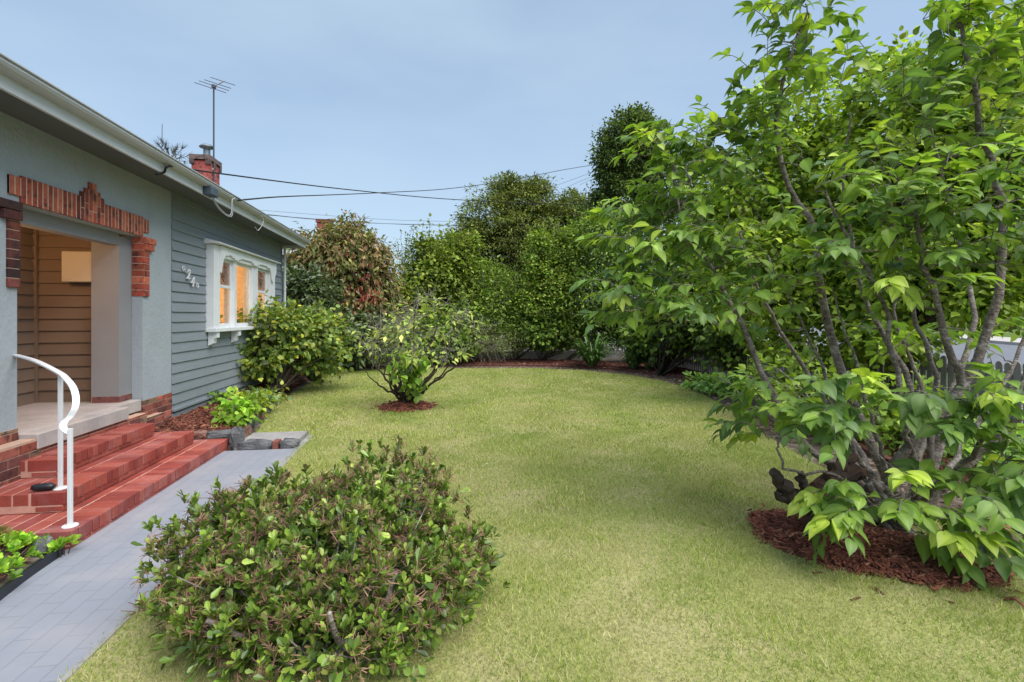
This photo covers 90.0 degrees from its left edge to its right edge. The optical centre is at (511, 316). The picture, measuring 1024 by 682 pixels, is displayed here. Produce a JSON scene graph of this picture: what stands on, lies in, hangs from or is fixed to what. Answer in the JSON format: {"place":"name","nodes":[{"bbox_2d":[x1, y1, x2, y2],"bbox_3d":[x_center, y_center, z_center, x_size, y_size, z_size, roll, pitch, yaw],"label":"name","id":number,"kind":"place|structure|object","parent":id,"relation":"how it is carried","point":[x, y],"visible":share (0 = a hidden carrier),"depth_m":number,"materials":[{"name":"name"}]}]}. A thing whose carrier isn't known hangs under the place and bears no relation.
{"place":"outdoors","nodes":[
{"label":"outdoors","id":0,"kind":"place"},
{"bbox_2d":[0,448,297,681],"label":"path","id":1,"kind":"structure","parent":0,"point":[58,615],"depth_m":3.11,"materials":[{"name":"grey concrete"}]},
{"bbox_2d":[0,547,62,600],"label":"bed edging","id":2,"kind":"object","parent":1,"relation":"on","point":[10,585],"visible":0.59,"depth_m":3.21,"materials":[{"name":"black rubber"}]},
{"bbox_2d":[263,210,457,221],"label":"overhead cable","id":3,"kind":"object","parent":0,"point":[354,217],"visible":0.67,"depth_m":43.99,"materials":[{"name":"black rubber"}]},
{"bbox_2d":[0,0,1015,304],"label":"sky","id":4,"kind":"structure","parent":0,"point":[394,96],"materials":[{"name":"blue"}]},
{"bbox_2d":[57,367,1023,681],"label":"lawn","id":5,"kind":"structure","parent":0,"point":[660,656],"depth_m":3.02,"materials":[{"name":"plant"}]},
{"bbox_2d":[121,434,511,681],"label":"hawthorn shrub","id":6,"kind":"object","parent":5,"relation":"on","point":[307,616],"visible":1,"depth_m":2.54,"materials":[{"name":"green plant"}]},
{"bbox_2d":[371,400,444,413],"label":"bark mulch","id":7,"kind":"object","parent":5,"relation":"on","point":[398,406],"visible":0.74,"depth_m":9.01,"materials":[{"name":"brown wood"}]},
{"bbox_2d":[348,285,501,403],"bbox_3d":[-1.610,0.478,9.184,2.944,2.271,2.508,0,0,-9],"label":"lawn tree","id":8,"kind":"object","parent":5,"relation":"on","point":[412,388],"visible":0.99,"depth_m":9.04,"materials":[{"name":"green plant"}]},
{"bbox_2d":[335,372,754,488],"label":"fallen leaf litter","id":9,"kind":"object","parent":5,"relation":"on","point":[552,436],"visible":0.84,"depth_m":6.77,"materials":[{"name":"brown plant"}]},
{"bbox_2d":[569,0,1023,590],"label":"leafy tree","id":10,"kind":"object","parent":5,"relation":"on","point":[935,422],"visible":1,"depth_m":4.03,"materials":[{"name":"green plant"}]},
{"bbox_2d":[769,453,866,536],"bbox_3d":[2.304,1.370,3.805,0.966,0.580,0.231,0,0,-25],"label":"charred stump","id":11,"kind":"object","parent":5,"relation":"on","point":[786,492],"visible":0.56,"depth_m":3.74,"materials":[{"name":"black wood"}]},
{"bbox_2d":[741,498,1023,606],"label":"bark mulch","id":12,"kind":"object","parent":5,"relation":"on","point":[890,552],"visible":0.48,"depth_m":3.41,"materials":[{"name":"brown wood"}]},
{"bbox_2d":[172,323,1022,541],"bbox_3d":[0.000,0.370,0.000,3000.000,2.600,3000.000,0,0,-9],"label":"ground","id":13,"kind":"structure","parent":0,"point":[956,501],"depth_m":7.00,"materials":[{"name":"soil"}]},
{"bbox_2d":[0,548,44,586],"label":"garden bed","id":14,"kind":"object","parent":13,"relation":"on","point":[7,578],"depth_m":3.33,"materials":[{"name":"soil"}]},
{"bbox_2d":[0,524,13,550],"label":"succulent plant","id":15,"kind":"object","parent":14,"relation":"on","point":[3,528],"visible":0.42,"depth_m":3.48,"materials":[{"name":"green plant"}]},
{"bbox_2d":[0,552,28,580],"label":"succulent plant","id":16,"kind":"object","parent":14,"relation":"on","point":[6,563],"visible":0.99,"depth_m":3.07,"materials":[{"name":"green plant"}]},
{"bbox_2d":[0,529,48,563],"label":"succulent plant","id":17,"kind":"object","parent":14,"relation":"on","point":[19,541],"visible":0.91,"depth_m":3.33,"materials":[{"name":"green plant"}]},
{"bbox_2d":[43,534,82,556],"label":"succulent plant","id":18,"kind":"object","parent":14,"relation":"on","point":[56,544],"visible":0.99,"depth_m":3.48,"materials":[{"name":"green plant"}]},
{"bbox_2d":[32,535,52,557],"bbox_3d":[-3.181,1.570,3.460,0.108,0.175,0.141,0,0,-30],"label":"edging stone","id":19,"kind":"object","parent":13,"relation":"on","point":[42,546],"visible":0.45,"depth_m":3.43,"materials":[{"name":"grey stone"}]},
{"bbox_2d":[0,52,310,550],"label":"weatherboard house","id":20,"kind":"structure","parent":13,"relation":"on","point":[128,277],"depth_m":6.07,"materials":[{"name":"paint"}]},
{"bbox_2d":[30,482,55,490],"bbox_3d":[-3.659,1.329,3.998,0.150,0.061,0.058,0,0,-16],"label":"key safe","id":21,"kind":"object","parent":20,"relation":"on","point":[43,486],"visible":1,"depth_m":3.98,"materials":[{"name":"black plastic"}]},
{"bbox_2d":[13,354,79,528],"bbox_3d":[-3.703,0.922,4.098,1.405,1.186,0.175,0,0,35],"label":"handrail","id":22,"kind":"object","parent":20,"relation":"on","point":[73,388],"visible":1,"depth_m":3.82,"materials":[{"name":"white metal"}]},
{"bbox_2d":[194,77,233,182],"bbox_3d":[-6.618,-4.096,11.390,0.828,2.591,0.280,0,0,3],"label":"tv antenna","id":23,"kind":"object","parent":20,"relation":"attached to","point":[213,86],"visible":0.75,"depth_m":11.34,"materials":[{"name":"metal"}]},
{"bbox_2d":[203,186,234,216],"bbox_3d":[-4.152,-1.611,7.282,0.125,0.327,0.765,0,0,-7],"label":"service box","id":24,"kind":"object","parent":20,"relation":"attached to","point":[210,192],"visible":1,"depth_m":6.98,"materials":[{"name":"grey plastic"}]},
{"bbox_2d":[204,238,280,345],"bbox_3d":[-5.025,-0.388,9.718,0.290,1.715,3.320,0,0,-9],"label":"bay window","id":25,"kind":"structure","parent":20,"relation":"in","point":[222,260],"depth_m":9.00,"materials":[{"name":"white paint"}]},
{"bbox_2d":[261,214,470,225],"bbox_3d":[-4.540,-3.104,17.143,2.902,2.682,16.347,0,0,9],"label":"overhead cable","id":26,"kind":"object","parent":20,"relation":"attached to","point":[344,221],"visible":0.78,"depth_m":16.68,"materials":[{"name":"black rubber"}]},
{"bbox_2d":[154,137,191,167],"bbox_3d":[-14.023,-2.862,20.976,1.780,9.024,1.902,0,0,-9],"label":"palm tree","id":27,"kind":"object","parent":13,"relation":"on","point":[173,152],"visible":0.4,"depth_m":21.11,"materials":[{"name":"grey plant"}]},
{"bbox_2d":[58,431,312,681],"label":"path edge","id":28,"kind":"object","parent":13,"relation":"on","point":[300,435],"visible":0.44,"depth_m":6.16,"materials":[{"name":"concrete"}]},
{"bbox_2d":[155,374,308,438],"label":"bark mulch","id":29,"kind":"object","parent":13,"relation":"on","point":[199,418],"visible":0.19,"depth_m":7.12,"materials":[{"name":"brown wood"}]},
{"bbox_2d":[190,430,207,439],"bbox_3d":[-3.967,1.510,6.478,0.259,0.140,0.135,0,0,-9],"label":"edging stone","id":30,"kind":"object","parent":29,"relation":"on","point":[201,433],"visible":0.46,"depth_m":6.43,"materials":[{"name":"stone"}]},
{"bbox_2d":[207,391,229,405],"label":"plant","id":31,"kind":"object","parent":29,"relation":"on","point":[218,395],"visible":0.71,"depth_m":8.31,"materials":[{"name":"green plant"}]},
{"bbox_2d":[207,429,231,440],"bbox_3d":[-3.705,1.521,6.494,0.318,0.163,0.157,0,0,-18],"label":"edging stone","id":32,"kind":"object","parent":29,"relation":"on","point":[219,434],"visible":0.56,"depth_m":6.44,"materials":[{"name":"grey stone"}]},
{"bbox_2d":[204,386,266,426],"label":"plant","id":33,"kind":"object","parent":29,"relation":"on","point":[227,406],"visible":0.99,"depth_m":7.26,"materials":[{"name":"green plant"}]},
{"bbox_2d":[228,386,277,416],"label":"plant","id":34,"kind":"object","parent":29,"relation":"on","point":[264,401],"visible":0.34,"depth_m":7.99,"materials":[{"name":"green plant"}]},
{"bbox_2d":[238,386,292,409],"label":"plant","id":35,"kind":"object","parent":29,"relation":"on","point":[269,397],"visible":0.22,"depth_m":8.77,"materials":[{"name":"green plant"}]},
{"bbox_2d":[248,379,289,403],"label":"plant","id":36,"kind":"object","parent":29,"relation":"on","point":[284,396],"visible":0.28,"depth_m":9.66,"materials":[{"name":"green plant"}]},
{"bbox_2d":[220,289,371,393],"bbox_3d":[-4.630,0.505,10.915,2.183,2.115,3.345,0,0,36],"label":"window shrub","id":37,"kind":"object","parent":29,"relation":"on","point":[287,343],"visible":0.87,"depth_m":10.43,"materials":[{"name":"green plant"}]},
{"bbox_2d":[298,353,337,380],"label":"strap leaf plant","id":38,"kind":"object","parent":29,"relation":"on","point":[311,378],"visible":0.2,"depth_m":12.47,"materials":[{"name":"green plant"}]},
{"bbox_2d":[229,426,244,450],"bbox_3d":[-3.445,1.550,6.415,0.152,0.352,0.280,0,0,-19],"label":"edging stone","id":39,"kind":"object","parent":13,"relation":"on","point":[237,434],"visible":0.66,"depth_m":6.31,"materials":[{"name":"grey stone"}]},
{"bbox_2d":[242,425,252,436],"bbox_3d":[-3.751,1.614,7.141,0.152,0.163,0.368,0,0,-9],"label":"edging stone","id":40,"kind":"object","parent":13,"relation":"on","point":[247,428],"visible":0.41,"depth_m":7.17,"materials":[{"name":"brown stone"}]},
{"bbox_2d":[244,420,254,428],"bbox_3d":[-3.869,1.616,7.512,0.157,0.166,0.367,0,0,-9],"label":"edging stone","id":41,"kind":"object","parent":13,"relation":"on","point":[252,424],"visible":0.29,"depth_m":7.50,"materials":[{"name":"grey stone"}]},
{"bbox_2d":[237,438,272,449],"bbox_3d":[-3.191,1.605,6.383,0.418,0.152,0.166,0,0,-9],"label":"edging stone","id":42,"kind":"object","parent":13,"relation":"on","point":[256,444],"visible":0.81,"depth_m":6.32,"materials":[{"name":"grey stone"}]},
{"bbox_2d":[254,412,264,419],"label":"edging stone","id":43,"kind":"object","parent":13,"relation":"on","point":[262,416],"visible":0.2,"depth_m":8.21,"materials":[{"name":"brown stone"}]},
{"bbox_2d":[272,439,280,448],"bbox_3d":[-2.947,1.605,6.414,0.070,0.110,0.155,0,0,-9],"label":"kerb brick","id":44,"kind":"object","parent":13,"relation":"on","point":[275,443],"visible":0.75,"depth_m":6.34,"materials":[{"name":"red brick"}]},
{"bbox_2d":[280,438,299,448],"bbox_3d":[-2.785,1.605,6.441,0.235,0.152,0.160,0,0,-9],"label":"edging stone","id":45,"kind":"object","parent":13,"relation":"on","point":[287,443],"visible":0.83,"depth_m":6.37,"materials":[{"name":"grey stone"}]},
{"bbox_2d":[286,219,333,304],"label":"neighbour house","id":46,"kind":"structure","parent":13,"relation":"on","point":[319,224],"depth_m":23.92,"materials":[{"name":"concrete"}]},
{"bbox_2d":[286,257,408,371],"bbox_3d":[-5.044,0.032,14.897,4.268,3.467,3.031,0,0,-36],"label":"dark shrub","id":47,"kind":"object","parent":13,"relation":"on","point":[302,284],"visible":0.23,"depth_m":14.60,"materials":[{"name":"green plant"}]},
{"bbox_2d":[286,209,412,328],"bbox_3d":[-5.514,-0.957,16.782,4.472,5.278,3.337,0,0,-9],"label":"reddish shrub","id":48,"kind":"object","parent":13,"relation":"on","point":[349,250],"visible":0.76,"depth_m":16.25,"materials":[{"name":"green plant"}]},
{"bbox_2d":[394,224,436,358],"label":"twiggy shrub","id":49,"kind":"object","parent":13,"relation":"on","point":[406,244],"visible":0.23,"depth_m":18.80,"materials":[{"name":"green plant"}]},
{"bbox_2d":[361,272,479,362],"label":"green filler shrub","id":50,"kind":"object","parent":13,"relation":"on","point":[438,313],"visible":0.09,"depth_m":17.41,"materials":[{"name":"green plant"}]},
{"bbox_2d":[361,304,488,365],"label":"back border shrub","id":51,"kind":"object","parent":13,"relation":"on","point":[448,339],"visible":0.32,"depth_m":16.80,"materials":[{"name":"green plant"}]},
{"bbox_2d":[412,225,458,264],"bbox_3d":[-4.539,-2.310,35.975,5.494,8.099,4.508,0,0,-9],"label":"distant tree","id":52,"kind":"object","parent":13,"relation":"on","point":[444,236],"visible":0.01,"depth_m":35.35,"materials":[{"name":"green plant"}]},
{"bbox_2d":[386,210,497,331],"bbox_3d":[-2.647,-1.069,18.634,4.585,5.493,2.906,0,0,-9],"label":"bright green bush","id":53,"kind":"object","parent":13,"relation":"on","point":[444,268],"visible":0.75,"depth_m":18.14,"materials":[{"name":"green plant"}]},
{"bbox_2d":[428,320,535,362],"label":"silvery shrub","id":54,"kind":"object","parent":13,"relation":"on","point":[500,345],"visible":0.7,"depth_m":17.31,"materials":[{"name":"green plant"}]},
{"bbox_2d":[444,241,546,351],"bbox_3d":[-0.508,-0.532,18.383,4.420,4.417,3.319,0,0,-9],"label":"mixed shrub","id":55,"kind":"object","parent":13,"relation":"on","point":[497,312],"visible":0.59,"depth_m":17.88,"materials":[{"name":"green plant"}]},
{"bbox_2d":[439,170,607,347],"bbox_3d":[0.706,-2.890,25.858,9.329,9.322,5.594,0,0,-9],"label":"feathery tree","id":56,"kind":"object","parent":13,"relation":"on","point":[504,233],"visible":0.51,"depth_m":25.48,"materials":[{"name":"green plant"}]},
{"bbox_2d":[428,332,621,358],"bbox_3d":[-3.726,1.100,19.285,16.400,1.140,0.150,0,0,-9],"label":"wire fence","id":57,"kind":"object","parent":13,"relation":"on","point":[533,354],"visible":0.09,"depth_m":19.90,"materials":[{"name":"grey metal"}]},
{"bbox_2d":[508,209,595,358],"bbox_3d":[1.476,-1.109,18.366,3.052,5.590,3.264,0,0,39],"label":"climbing hedge","id":58,"kind":"object","parent":13,"relation":"on","point":[548,269],"visible":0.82,"depth_m":17.86,"materials":[{"name":"green plant"}]},
{"bbox_2d":[506,292,660,358],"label":"hedge foot shrub","id":59,"kind":"object","parent":13,"relation":"on","point":[546,346],"visible":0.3,"depth_m":17.52,"materials":[{"name":"green plant"}]},
{"bbox_2d":[555,190,697,359],"bbox_3d":[4.335,-1.450,18.051,5.726,6.328,3.593,0,0,11],"label":"leafy vine tree","id":60,"kind":"object","parent":13,"relation":"on","point":[597,257],"visible":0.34,"depth_m":17.69,"materials":[{"name":"green plant"}]},
{"bbox_2d":[562,101,710,350],"bbox_3d":[5.782,-4.061,23.135,6.856,11.684,3.594,0,0,-9],"label":"dark tall tree","id":61,"kind":"object","parent":13,"relation":"on","point":[612,178],"visible":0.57,"depth_m":22.43,"materials":[{"name":"green plant"}]},
{"bbox_2d":[332,358,976,482],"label":"bark mulch","id":62,"kind":"object","parent":13,"relation":"on","point":[624,365],"visible":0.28,"depth_m":16.72,"materials":[{"name":"brown wood"}]},
{"bbox_2d":[563,333,621,366],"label":"strap leaf plant","id":63,"kind":"object","parent":62,"relation":"on","point":[591,357],"visible":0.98,"depth_m":16.06,"materials":[{"name":"green plant"}]},
{"bbox_2d":[608,342,647,368],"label":"strap leaf plant","id":64,"kind":"object","parent":62,"relation":"on","point":[631,363],"visible":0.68,"depth_m":15.38,"materials":[{"name":"green plant"}]},
{"bbox_2d":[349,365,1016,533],"bbox_3d":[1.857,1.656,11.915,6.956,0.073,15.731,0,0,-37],"label":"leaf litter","id":65,"kind":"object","parent":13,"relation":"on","point":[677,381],"visible":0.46,"depth_m":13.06,"materials":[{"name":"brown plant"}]},
{"bbox_2d":[615,223,768,375],"bbox_3d":[4.870,-0.491,14.035,3.297,4.347,4.758,0,0,-9],"label":"bed shrub","id":66,"kind":"object","parent":13,"relation":"on","point":[663,349],"visible":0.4,"depth_m":13.66,"materials":[{"name":"green plant"}]},
{"bbox_2d":[677,371,761,396],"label":"ground cover plant","id":67,"kind":"object","parent":13,"relation":"on","point":[705,384],"visible":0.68,"depth_m":10.94,"materials":[{"name":"green plant"}]},
{"bbox_2d":[676,70,929,391],"bbox_3d":[5.420,-1.676,9.636,4.559,6.810,3.725,0,0,19],"label":"tree","id":68,"kind":"object","parent":13,"relation":"on","point":[815,138],"visible":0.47,"depth_m":9.32,"materials":[{"name":"green plant"}]},
{"bbox_2d":[648,339,1023,438],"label":"picket fence","id":69,"kind":"object","parent":13,"relation":"on","point":[943,370],"visible":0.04,"depth_m":7.80,"materials":[{"name":"grey wood"}]},
{"bbox_2d":[728,340,975,444],"bbox_3d":[4.381,1.023,7.205,2.267,1.346,3.244,0,0,-9],"label":"shrub","id":70,"kind":"object","parent":13,"relation":"on","point":[881,412],"visible":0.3,"depth_m":6.95,"materials":[{"name":"green plant"}]},
{"bbox_2d":[700,326,1023,374],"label":"kerb","id":71,"kind":"structure","parent":13,"relation":"on","point":[1003,342],"depth_m":18.27,"materials":[{"name":"concrete"}]},
{"bbox_2d":[862,447,871,457],"bbox_3d":[4.301,1.641,6.129,0.100,0.095,0.224,-3,0,5],"label":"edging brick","id":72,"kind":"object","parent":13,"relation":"on","point":[865,450],"visible":0.25,"depth_m":6.14,"materials":[{"name":"brown brick"}]},
{"bbox_2d":[884,454,891,463],"bbox_3d":[4.283,1.650,5.890,0.100,0.095,0.224,-1,-1,3],"label":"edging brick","id":73,"kind":"object","parent":13,"relation":"on","point":[887,457],"visible":0.15,"depth_m":5.81,"materials":[{"name":"red brick"}]},
{"bbox_2d":[805,2,1023,400],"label":"tree","id":74,"kind":"object","parent":13,"relation":"on","point":[954,300],"visible":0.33,"depth_m":7.73,"materials":[{"name":"green plant"}]},
{"bbox_2d":[875,416,1023,466],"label":"ground cover plant","id":75,"kind":"object","parent":13,"relation":"on","point":[892,446],"visible":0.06,"depth_m":6.05,"materials":[{"name":"green plant"}]},
{"bbox_2d":[934,437,1023,476],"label":"ground cover plant","id":76,"kind":"object","parent":13,"relation":"on","point":[966,450],"visible":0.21,"depth_m":5.17,"materials":[{"name":"green plant"}]},
{"bbox_3d":[5.670,-3.351,27.000,1.800,10.001,0.300,0,0,-9],"label":"power pole","id":77,"kind":"object","parent":13,"relation":"on","visible":0},
{"bbox_2d":[155,165,579,204],"bbox_3d":[-0.673,-3.951,17.066,3.343,4.725,23.348,0,0,24],"label":"overhead cable","id":78,"kind":"object","parent":77,"relation":"attached to","point":[164,171],"visible":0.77,"depth_m":11.46,"materials":[{"name":"black rubber"}]},
{"bbox_2d":[237,165,590,200],"bbox_3d":[-1.459,-4.985,18.533,4.976,6.456,21.596,0,0,27],"label":"overhead cable","id":79,"kind":"object","parent":77,"relation":"attached to","point":[381,192],"visible":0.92,"depth_m":16.84,"materials":[{"name":"black rubber"}]},
{"bbox_2d":[572,320,1022,404],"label":"verge","id":80,"kind":"structure","parent":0,"point":[926,378],"depth_m":11.32,"materials":[{"name":"green plant"}]},
{"bbox_2d":[660,169,770,253],"bbox_3d":[13.449,-5.303,33.949,7.522,11.349,6.074,0,0,-9],"label":"street tree","id":81,"kind":"object","parent":80,"relation":"on","point":[695,208],"visible":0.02,"depth_m":33.56,"materials":[{"name":"green plant"}]},
{"bbox_2d":[764,328,1023,371],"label":"road","id":82,"kind":"structure","parent":0,"point":[1009,352],"depth_m":15.87,"materials":[{"name":"grey asphalt"}]},
{"bbox_2d":[860,320,1023,337],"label":"verge","id":83,"kind":"structure","parent":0,"point":[1008,334],"depth_m":21.53,"materials":[{"name":"green plant"}]},
{"bbox_2d":[959,334,1021,341],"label":"footpath","id":84,"kind":"structure","parent":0,"point":[998,338],"depth_m":19.29,"materials":[{"name":"concrete"}]}
]}

